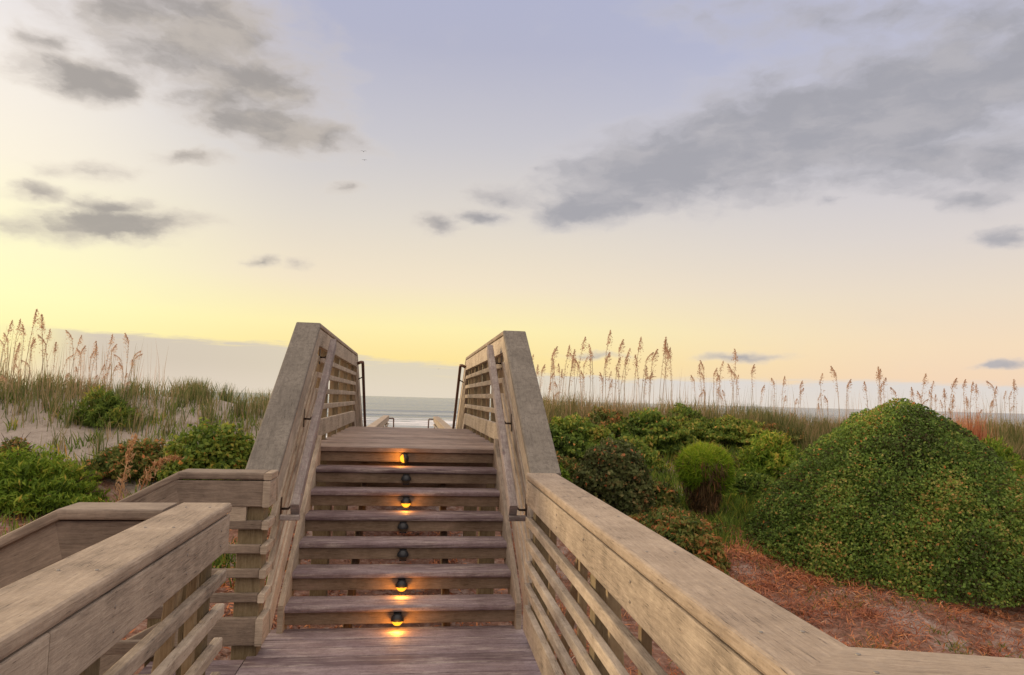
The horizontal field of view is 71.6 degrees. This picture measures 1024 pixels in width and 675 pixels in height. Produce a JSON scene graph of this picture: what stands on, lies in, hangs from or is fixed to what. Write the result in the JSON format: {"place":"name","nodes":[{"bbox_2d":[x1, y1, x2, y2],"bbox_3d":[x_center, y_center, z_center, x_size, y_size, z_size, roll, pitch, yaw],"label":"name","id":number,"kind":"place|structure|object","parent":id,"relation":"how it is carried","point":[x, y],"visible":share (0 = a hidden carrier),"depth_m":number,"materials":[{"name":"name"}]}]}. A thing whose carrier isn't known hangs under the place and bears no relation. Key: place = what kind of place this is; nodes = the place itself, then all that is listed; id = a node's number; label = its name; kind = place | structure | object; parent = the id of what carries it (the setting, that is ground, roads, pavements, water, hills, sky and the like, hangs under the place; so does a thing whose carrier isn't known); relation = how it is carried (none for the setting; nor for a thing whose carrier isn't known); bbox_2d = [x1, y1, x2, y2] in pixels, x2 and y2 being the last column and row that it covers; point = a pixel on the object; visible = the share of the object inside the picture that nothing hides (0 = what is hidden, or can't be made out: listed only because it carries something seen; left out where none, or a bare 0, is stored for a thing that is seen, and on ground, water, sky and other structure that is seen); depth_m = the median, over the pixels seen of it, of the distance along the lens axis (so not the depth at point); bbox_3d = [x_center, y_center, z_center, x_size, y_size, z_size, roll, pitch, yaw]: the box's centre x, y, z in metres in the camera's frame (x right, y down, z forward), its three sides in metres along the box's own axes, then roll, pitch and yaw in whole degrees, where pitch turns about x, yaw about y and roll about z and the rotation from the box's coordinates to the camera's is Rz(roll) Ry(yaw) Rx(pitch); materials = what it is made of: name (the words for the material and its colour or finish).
{"place":"outdoors","nodes":[
{"label":"outdoors","id":0,"kind":"place"},
{"bbox_2d":[0,388,1023,674],"bbox_3d":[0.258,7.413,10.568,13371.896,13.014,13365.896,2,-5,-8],"label":"ground","id":1,"kind":"structure","parent":0,"point":[42,434],"depth_m":6.93,"materials":[{"name":"beige soil"}]},
{"bbox_2d":[0,340,5,390],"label":"sea oat","id":2,"kind":"object","parent":1,"relation":"on","point":[3,346],"visible":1,"depth_m":11.31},
{"bbox_2d":[0,320,13,367],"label":"sea oat","id":3,"kind":"object","parent":1,"relation":"on","point":[11,323],"visible":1,"depth_m":11.44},
{"bbox_2d":[8,342,21,396],"bbox_3d":[-7.761,0.580,11.079,0.140,1.049,0.094,5,-1,-4],"label":"sea oat","id":4,"kind":"object","parent":1,"relation":"on","point":[16,351],"visible":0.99,"depth_m":11.08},
{"bbox_2d":[10,318,22,387],"bbox_3d":[-8.134,0.306,11.649,0.163,1.262,0.109,4,0,10],"label":"sea oat","id":5,"kind":"object","parent":1,"relation":"on","point":[19,324],"visible":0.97,"depth_m":11.65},
{"bbox_2d":[0,432,34,460],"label":"shrub","id":6,"kind":"object","parent":1,"relation":"on","point":[5,445],"visible":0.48,"depth_m":9.61,"materials":[{"name":"green plant"}]},
{"bbox_2d":[19,325,25,380],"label":"sea oat","id":7,"kind":"object","parent":1,"relation":"on","point":[23,328],"visible":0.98,"depth_m":11.64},
{"bbox_2d":[23,309,39,388],"bbox_3d":[-8.013,0.244,11.844,0.154,1.482,0.120,3,-5,-19],"label":"sea oat","id":8,"kind":"object","parent":1,"relation":"on","point":[34,318],"visible":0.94,"depth_m":11.87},
{"bbox_2d":[29,339,36,396],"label":"sea oat","id":9,"kind":"object","parent":1,"relation":"on","point":[34,341],"visible":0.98,"depth_m":11.48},
{"bbox_2d":[36,314,45,407],"bbox_3d":[-7.456,0.380,11.243,0.158,1.528,0.123,1,-1,31],"label":"sea oat","id":10,"kind":"object","parent":1,"relation":"on","point":[42,324],"visible":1,"depth_m":11.24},
{"bbox_2d":[37,334,47,384],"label":"sea oat","id":11,"kind":"object","parent":1,"relation":"on","point":[39,336],"visible":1,"depth_m":11.20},
{"bbox_2d":[39,329,52,384],"bbox_3d":[-7.801,0.434,11.884,0.129,1.196,0.107,-1,-6,27],"label":"sea oat","id":12,"kind":"object","parent":1,"relation":"on","point":[49,335],"visible":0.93,"depth_m":11.92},
{"bbox_2d":[52,342,57,389],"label":"sea oat","id":13,"kind":"object","parent":1,"relation":"on","point":[55,348],"visible":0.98,"depth_m":11.38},
{"bbox_2d":[0,442,112,514],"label":"spreading shrub","id":14,"kind":"object","parent":1,"relation":"on","point":[54,481],"visible":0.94,"depth_m":8.38,"materials":[{"name":"green plant"}]},
{"bbox_2d":[65,330,73,393],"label":"sea oat","id":15,"kind":"object","parent":1,"relation":"on","point":[67,332],"visible":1,"depth_m":11.80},
{"bbox_2d":[75,345,86,398],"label":"sea oat","id":16,"kind":"object","parent":1,"relation":"on","point":[83,350],"visible":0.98,"depth_m":11.60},
{"bbox_2d":[92,341,96,398],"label":"sea oat","id":17,"kind":"object","parent":1,"relation":"on","point":[95,358],"visible":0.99,"depth_m":11.40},
{"bbox_2d":[69,382,144,428],"bbox_3d":[-6.215,1.060,10.911,1.041,0.745,0.787,0,-5,13],"label":"dune shrub","id":18,"kind":"object","parent":1,"relation":"on","point":[107,404],"visible":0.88,"depth_m":10.73,"materials":[{"name":"green plant"}]},
{"bbox_2d":[103,333,114,387],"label":"sea oat","id":19,"kind":"object","parent":1,"relation":"on","point":[111,339],"visible":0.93,"depth_m":12.01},
{"bbox_2d":[117,362,123,401],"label":"sea oat","id":20,"kind":"object","parent":1,"relation":"on","point":[119,364],"visible":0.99,"depth_m":11.37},
{"bbox_2d":[113,434,137,501],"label":"dried plant","id":21,"kind":"object","parent":1,"relation":"on","point":[126,455],"visible":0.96,"depth_m":8.40,"materials":[{"name":"orange plant"}]},
{"bbox_2d":[123,333,129,396],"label":"sea oat","id":22,"kind":"object","parent":1,"relation":"on","point":[126,351],"visible":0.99,"depth_m":11.89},
{"bbox_2d":[83,438,180,479],"bbox_3d":[-4.991,1.618,9.498,1.576,0.592,1.111,2,-5,-8],"label":"spreading shrub","id":23,"kind":"object","parent":1,"relation":"on","point":[145,456],"visible":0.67,"depth_m":9.21,"materials":[{"name":"green plant"}]},
{"bbox_2d":[0,363,313,456],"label":"dune grass","id":24,"kind":"structure","parent":1,"relation":"on","point":[198,391],"depth_m":11.53,"materials":[{"name":"plant"}]},
{"bbox_2d":[136,454,184,489],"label":"dried plant","id":25,"kind":"object","parent":1,"relation":"on","point":[167,458],"visible":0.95,"depth_m":8.29,"materials":[{"name":"orange plant"}]},
{"bbox_2d":[99,469,278,674],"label":"side railing","id":26,"kind":"object","parent":1,"relation":"on","point":[249,495],"visible":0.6,"depth_m":4.03,"materials":[{"name":"brown wood"}]},
{"bbox_2d":[152,417,254,481],"bbox_3d":[-3.777,1.575,9.112,1.546,1.124,1.178,2,-5,-8],"label":"dune shrub","id":27,"kind":"object","parent":1,"relation":"on","point":[226,447],"visible":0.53,"depth_m":8.83,"materials":[{"name":"green plant"}]},
{"bbox_2d":[0,513,558,659],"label":"dead leaves","id":28,"kind":"object","parent":1,"relation":"on","point":[298,626],"visible":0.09,"depth_m":6.64,"materials":[{"name":"orange plant"}]},
{"bbox_2d":[138,625,540,674],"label":"landing deck","id":29,"kind":"structure","parent":1,"relation":"on","point":[477,650],"depth_m":4.13,"materials":[{"name":"brown wood"}]},
{"bbox_2d":[0,502,231,674],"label":"landing railing","id":30,"kind":"object","parent":29,"relation":"on","point":[85,587],"visible":1,"depth_m":2.16,"materials":[{"name":"brown wood"}]},
{"bbox_2d":[284,451,514,627],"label":"wooden steps","id":31,"kind":"structure","parent":29,"relation":"on","point":[444,608],"depth_m":5.12,"materials":[{"name":"brown wood"}]},
{"bbox_2d":[391,612,403,625],"bbox_3d":[-0.736,1.812,4.553,0.084,0.085,0.084,2,-5,-8],"label":"step light","id":32,"kind":"object","parent":31,"relation":"attached to","point":[397,618],"visible":1,"depth_m":4.53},
{"bbox_2d":[395,579,407,591],"bbox_3d":[-0.748,1.683,4.807,0.084,0.085,0.084,2,-5,-8],"label":"step light","id":33,"kind":"object","parent":31,"relation":"attached to","point":[401,585],"visible":1,"depth_m":4.78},
{"bbox_2d":[397,549,408,560],"bbox_3d":[-0.778,1.554,5.059,0.084,0.085,0.084,2,-5,-8],"label":"step light","id":34,"kind":"object","parent":31,"relation":"attached to","point":[402,554],"visible":1,"depth_m":5.03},
{"bbox_2d":[397,521,408,532],"bbox_3d":[-0.816,1.424,5.309,0.084,0.085,0.084,2,-5,-8],"label":"step light","id":35,"kind":"object","parent":31,"relation":"attached to","point":[402,527],"visible":1,"depth_m":5.28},
{"bbox_2d":[400,453,408,463],"bbox_3d":[-0.918,1.034,6.062,0.076,0.087,0.084,2,-5,-8],"label":"step light","id":36,"kind":"object","parent":31,"relation":"attached to","point":[404,458],"visible":1,"depth_m":6.04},
{"bbox_2d":[401,497,410,507],"bbox_3d":[-0.831,1.295,5.563,0.084,0.085,0.084,2,-5,-8],"label":"step light","id":37,"kind":"object","parent":31,"relation":"attached to","point":[405,502],"visible":1,"depth_m":5.54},
{"bbox_2d":[401,474,410,484],"bbox_3d":[-0.868,1.165,5.813,0.084,0.085,0.084,2,-5,-8],"label":"step light","id":38,"kind":"object","parent":31,"relation":"attached to","point":[405,478],"visible":1,"depth_m":5.79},
{"bbox_2d":[523,473,1023,674],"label":"landing railing","id":39,"kind":"object","parent":29,"relation":"attached to","point":[689,613],"visible":1,"depth_m":2.08,"materials":[{"name":"brown wood"}]},
{"bbox_2d":[309,426,499,595],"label":"deck","id":40,"kind":"structure","parent":1,"relation":"on","point":[397,439],"depth_m":6.32,"materials":[{"name":"brown wood"}]},
{"bbox_2d":[246,322,357,633],"bbox_3d":[-1.843,1.083,7.085,0.320,2.208,5.763,2,-5,-8],"label":"stair railing","id":41,"kind":"object","parent":40,"relation":"attached to","point":[297,423],"visible":0.93,"depth_m":5.02,"materials":[{"name":"brown wood"}]},
{"bbox_2d":[357,361,365,426],"bbox_3d":[-2.315,1.115,11.073,0.105,1.396,2.347,2,-5,-8],"label":"grab rail","id":42,"kind":"object","parent":41,"relation":"attached to","point":[363,387],"visible":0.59,"depth_m":10.55,"materials":[{"name":"metal"}]},
{"bbox_2d":[464,330,560,629],"bbox_3d":[-0.249,1.145,7.307,0.320,2.208,5.763,2,-5,-8],"label":"stair railing","id":43,"kind":"object","parent":40,"relation":"attached to","point":[515,428],"visible":0.87,"depth_m":5.31,"materials":[{"name":"brown wood"}]},
{"bbox_2d":[452,364,465,428],"bbox_3d":[-0.887,1.171,11.272,0.105,1.396,2.347,2,-5,-8],"label":"grab rail","id":44,"kind":"object","parent":43,"relation":"attached to","point":[457,391],"visible":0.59,"depth_m":10.77,"materials":[{"name":"metal"}]},
{"bbox_2d":[0,386,983,589],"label":"ground cover","id":45,"kind":"object","parent":1,"relation":"on","point":[740,510],"visible":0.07,"depth_m":9.82,"materials":[{"name":"green plant"}]},
{"bbox_2d":[0,330,1023,439],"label":"dry stalks","id":46,"kind":"object","parent":1,"relation":"on","point":[67,385],"visible":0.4,"depth_m":12.49,"materials":[{"name":"beige plant"}]},
{"bbox_2d":[551,348,555,406],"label":"sea oat","id":47,"kind":"object","parent":1,"relation":"on","point":[552,364],"visible":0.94,"depth_m":13.57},
{"bbox_2d":[549,346,558,393],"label":"sea oat","id":48,"kind":"object","parent":1,"relation":"on","point":[556,349],"visible":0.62,"depth_m":13.90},
{"bbox_2d":[559,457,572,482],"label":"shrub","id":49,"kind":"object","parent":1,"relation":"on","point":[564,474],"visible":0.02,"depth_m":9.89,"materials":[{"name":"green plant"}]},
{"bbox_2d":[562,345,571,399],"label":"sea oat","id":50,"kind":"object","parent":1,"relation":"on","point":[567,366],"visible":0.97,"depth_m":13.85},
{"bbox_2d":[556,451,583,480],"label":"dune shrub","id":51,"kind":"object","parent":1,"relation":"on","point":[569,466],"visible":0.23,"depth_m":10.53,"materials":[{"name":"green plant"}]},
{"bbox_2d":[566,349,576,410],"bbox_3d":[1.157,0.930,13.818,0.149,1.441,0.116,5,-3,-21],"label":"sea oat","id":52,"kind":"object","parent":1,"relation":"on","point":[573,356],"visible":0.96,"depth_m":13.83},
{"bbox_2d":[574,358,582,414],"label":"sea oat","id":53,"kind":"object","parent":1,"relation":"on","point":[578,366],"visible":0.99,"depth_m":13.63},
{"bbox_2d":[574,336,587,397],"bbox_3d":[1.353,0.790,14.147,0.214,1.664,0.144,8,-5,-38],"label":"sea oat","id":54,"kind":"object","parent":1,"relation":"on","point":[581,353],"visible":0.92,"depth_m":14.18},
{"bbox_2d":[548,412,619,457],"bbox_3d":[1.093,1.636,11.814,1.686,0.796,1.408,1,-5,3],"label":"dune shrub","id":55,"kind":"object","parent":1,"relation":"on","point":[576,437],"visible":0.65,"depth_m":11.54,"materials":[{"name":"green plant"}]},
{"bbox_2d":[586,351,592,401],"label":"sea oat","id":56,"kind":"object","parent":1,"relation":"on","point":[590,359],"visible":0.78,"depth_m":13.94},
{"bbox_2d":[588,343,593,412],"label":"sea oat","id":57,"kind":"object","parent":1,"relation":"on","point":[591,360],"visible":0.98,"depth_m":13.51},
{"bbox_2d":[599,372,603,405],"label":"sea oat","id":58,"kind":"object","parent":1,"relation":"on","point":[602,379],"visible":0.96,"depth_m":13.24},
{"bbox_2d":[581,406,628,434],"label":"dune shrub","id":59,"kind":"object","parent":1,"relation":"on","point":[605,417],"visible":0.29,"depth_m":12.72,"materials":[{"name":"green plant"}]},
{"bbox_2d":[604,352,610,393],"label":"sea oat","id":60,"kind":"object","parent":1,"relation":"on","point":[609,355],"visible":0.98,"depth_m":13.27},
{"bbox_2d":[603,330,612,382],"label":"sea oat","id":61,"kind":"object","parent":1,"relation":"on","point":[608,339],"visible":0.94,"depth_m":14.29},
{"bbox_2d":[569,436,658,516],"bbox_3d":[1.415,1.923,9.788,1.299,1.142,1.202,2,-5,-8],"label":"round shrub","id":62,"kind":"object","parent":1,"relation":"on","point":[615,475],"visible":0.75,"depth_m":9.44,"materials":[{"name":"green plant"}]},
{"bbox_2d":[614,357,621,404],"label":"sea oat","id":63,"kind":"object","parent":1,"relation":"on","point":[617,375],"visible":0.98,"depth_m":13.23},
{"bbox_2d":[618,339,625,409],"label":"sea oat","id":64,"kind":"object","parent":1,"relation":"on","point":[620,347],"visible":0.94,"depth_m":14.32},
{"bbox_2d":[619,354,629,400],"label":"sea oat","id":65,"kind":"object","parent":1,"relation":"on","point":[623,371],"visible":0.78,"depth_m":13.86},
{"bbox_2d":[623,348,631,414],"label":"sea oat","id":66,"kind":"object","parent":1,"relation":"on","point":[625,371],"visible":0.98,"depth_m":13.38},
{"bbox_2d":[633,355,639,402],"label":"sea oat","id":67,"kind":"object","parent":1,"relation":"on","point":[635,363],"visible":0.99,"depth_m":13.65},
{"bbox_2d":[634,338,643,388],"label":"sea oat","id":68,"kind":"object","parent":1,"relation":"on","point":[640,343],"visible":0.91,"depth_m":14.40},
{"bbox_2d":[619,436,671,470],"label":"dune shrub","id":69,"kind":"object","parent":1,"relation":"on","point":[653,459],"visible":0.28,"depth_m":11.28,"materials":[{"name":"green plant"}]},
{"bbox_2d":[643,366,647,403],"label":"sea oat","id":70,"kind":"object","parent":1,"relation":"on","point":[646,371],"visible":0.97,"depth_m":13.52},
{"bbox_2d":[641,352,653,408],"bbox_3d":[2.726,0.999,14.262,0.251,1.438,0.121,1,-5,9],"label":"sea oat","id":71,"kind":"object","parent":1,"relation":"on","point":[648,358],"visible":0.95,"depth_m":14.30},
{"bbox_2d":[649,349,658,406],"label":"sea oat","id":72,"kind":"object","parent":1,"relation":"on","point":[655,355],"visible":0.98,"depth_m":13.43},
{"bbox_2d":[606,407,703,452],"bbox_3d":[2.450,1.634,12.524,2.112,0.841,1.607,2,-5,-8],"label":"dune shrub","id":73,"kind":"object","parent":1,"relation":"on","point":[660,432],"visible":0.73,"depth_m":12.14,"materials":[{"name":"green plant"}]},
{"bbox_2d":[645,478,680,511],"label":"shrub","id":74,"kind":"object","parent":1,"relation":"on","point":[667,495],"visible":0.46,"depth_m":9.57,"materials":[{"name":"green plant"}]},
{"bbox_2d":[659,337,667,399],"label":"sea oat","id":75,"kind":"object","parent":1,"relation":"on","point":[662,363],"visible":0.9,"depth_m":14.01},
{"bbox_2d":[663,339,668,412],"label":"sea oat","id":76,"kind":"object","parent":1,"relation":"on","point":[665,342],"visible":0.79,"depth_m":13.97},
{"bbox_2d":[662,347,671,402],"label":"sea oat","id":77,"kind":"object","parent":1,"relation":"on","point":[666,367],"visible":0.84,"depth_m":14.06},
{"bbox_2d":[664,346,671,413],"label":"sea oat","id":78,"kind":"object","parent":1,"relation":"on","point":[671,373],"visible":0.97,"depth_m":13.67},
{"bbox_2d":[629,505,736,542],"bbox_3d":[1.964,2.341,8.849,1.554,0.532,1.023,2,-5,-8],"label":"shrub","id":79,"kind":"object","parent":1,"relation":"on","point":[644,516],"visible":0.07,"depth_m":8.79,"materials":[{"name":"green plant"}]},
{"bbox_2d":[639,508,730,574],"bbox_3d":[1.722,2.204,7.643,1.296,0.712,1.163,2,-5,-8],"label":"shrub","id":80,"kind":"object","parent":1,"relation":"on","point":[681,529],"visible":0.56,"depth_m":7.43,"materials":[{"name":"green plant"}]},
{"bbox_2d":[661,403,709,435],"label":"dune shrub","id":81,"kind":"object","parent":1,"relation":"on","point":[687,411],"visible":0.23,"depth_m":13.07,"materials":[{"name":"green plant"}]},
{"bbox_2d":[669,440,738,469],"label":"dune shrub","id":82,"kind":"object","parent":1,"relation":"on","point":[734,457],"visible":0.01,"depth_m":11.70,"materials":[{"name":"green plant"}]},
{"bbox_2d":[672,439,736,520],"bbox_3d":[2.618,1.953,9.613,0.888,1.171,0.883,2,-5,-8],"label":"tuft plant","id":83,"kind":"object","parent":1,"relation":"on","point":[706,474],"visible":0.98,"depth_m":9.45,"materials":[{"name":"green plant"}]},
{"bbox_2d":[713,368,717,408],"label":"sea oat","id":84,"kind":"object","parent":1,"relation":"on","point":[714,384],"visible":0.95,"depth_m":14.65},
{"bbox_2d":[727,364,733,400],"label":"sea oat","id":85,"kind":"object","parent":1,"relation":"on","point":[730,376],"visible":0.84,"depth_m":15.10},
{"bbox_2d":[731,349,737,397],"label":"sea oat","id":86,"kind":"object","parent":1,"relation":"on","point":[734,352],"visible":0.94,"depth_m":14.86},
{"bbox_2d":[689,414,780,443],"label":"dune shrub","id":87,"kind":"object","parent":1,"relation":"on","point":[724,429],"visible":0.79,"depth_m":12.60,"materials":[{"name":"green plant"}]},
{"bbox_2d":[722,481,750,502],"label":"dune shrub","id":88,"kind":"object","parent":1,"relation":"on","point":[734,492],"visible":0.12,"depth_m":10.09,"materials":[{"name":"green plant"}]},
{"bbox_2d":[750,364,755,405],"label":"sea oat","id":89,"kind":"object","parent":1,"relation":"on","point":[753,367],"visible":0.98,"depth_m":15.07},
{"bbox_2d":[731,471,779,503],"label":"shrub","id":90,"kind":"object","parent":1,"relation":"on","point":[747,483],"visible":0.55,"depth_m":10.17,"materials":[{"name":"green plant"}]},
{"bbox_2d":[497,519,1023,674],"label":"pine straw","id":91,"kind":"object","parent":1,"relation":"on","point":[813,579],"visible":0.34,"depth_m":6.65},
{"bbox_2d":[735,429,796,480],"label":"feathery shrub","id":92,"kind":"object","parent":1,"relation":"on","point":[768,454],"visible":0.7,"depth_m":11.06,"materials":[{"name":"green plant"}]},
{"bbox_2d":[757,423,813,441],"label":"dune shrub","id":93,"kind":"object","parent":1,"relation":"on","point":[795,437],"visible":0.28,"depth_m":13.06,"materials":[{"name":"green plant"}]},
{"bbox_2d":[555,520,1023,674],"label":"dry undergrowth","id":94,"kind":"object","parent":1,"relation":"on","point":[917,600],"visible":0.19,"depth_m":6.64,"materials":[{"name":"brown plant"}]},
{"bbox_2d":[790,446,805,460],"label":"dune shrub","id":95,"kind":"object","parent":1,"relation":"on","point":[797,455],"visible":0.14,"depth_m":11.90,"materials":[{"name":"green plant"}]},
{"bbox_2d":[830,366,839,415],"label":"sea oat","id":96,"kind":"object","parent":1,"relation":"on","point":[834,373],"visible":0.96,"depth_m":14.97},
{"bbox_2d":[846,379,852,418],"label":"sea oat","id":97,"kind":"object","parent":1,"relation":"on","point":[847,395],"visible":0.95,"depth_m":14.48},
{"bbox_2d":[740,398,1023,608],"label":"dome shrub","id":98,"kind":"object","parent":1,"relation":"on","point":[893,459],"visible":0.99,"depth_m":7.58,"materials":[{"name":"green plant"}]},
{"bbox_2d":[920,374,928,402],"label":"sea oat","id":99,"kind":"object","parent":1,"relation":"on","point":[923,386],"visible":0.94,"depth_m":14.91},
{"bbox_2d":[949,377,957,412],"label":"sea oat","id":100,"kind":"object","parent":1,"relation":"on","point":[952,391],"visible":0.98,"depth_m":14.42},
{"bbox_2d":[969,382,974,408],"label":"sea oat","id":101,"kind":"object","parent":1,"relation":"on","point":[972,387],"visible":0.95,"depth_m":15.01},
{"bbox_2d":[949,407,997,447],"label":"red grass clump","id":102,"kind":"object","parent":1,"relation":"on","point":[975,431],"visible":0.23,"depth_m":12.76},
{"bbox_2d":[980,434,1023,475],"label":"grassy shrub","id":103,"kind":"object","parent":1,"relation":"on","point":[1007,454],"visible":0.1,"depth_m":11.87,"materials":[{"name":"green plant"}]},
{"bbox_2d":[1012,379,1017,421],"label":"sea oat","id":104,"kind":"object","parent":1,"relation":"on","point":[1013,385],"visible":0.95,"depth_m":15.15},
{"bbox_2d":[0,0,1023,413],"label":"sky","id":105,"kind":"structure","parent":0,"point":[802,189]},
{"bbox_2d":[28,387,1023,437],"bbox_3d":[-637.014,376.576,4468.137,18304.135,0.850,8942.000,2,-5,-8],"label":"sea","id":106,"kind":"structure","parent":0,"point":[411,412],"depth_m":421.07,"materials":[{"name":"liquid"}]},
{"bbox_2d":[489,389,1023,481],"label":"dune grass","id":107,"kind":"structure","parent":0,"point":[817,428],"depth_m":13.75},
{"bbox_3d":[-2.611,3.387,17.796,1.660,2.710,15.979,2,-5,-8],"label":"beach boardwalk","id":108,"kind":"object","parent":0,"visible":0},
{"bbox_2d":[351,356,388,426],"bbox_3d":[-3.409,2.116,17.693,0.204,2.510,15.781,2,-5,-8],"label":"beach railing","id":109,"kind":"object","parent":108,"relation":"on","point":[383,420],"visible":0.3,"depth_m":10.71,"materials":[{"name":"brown wood"}]},
{"bbox_2d":[433,360,468,428],"bbox_3d":[-1.678,2.184,17.933,0.210,2.510,15.781,2,-5,-8],"label":"beach railing","id":110,"kind":"object","parent":108,"relation":"attached to","point":[438,421],"visible":0.3,"depth_m":10.92,"materials":[{"name":"brown wood"}]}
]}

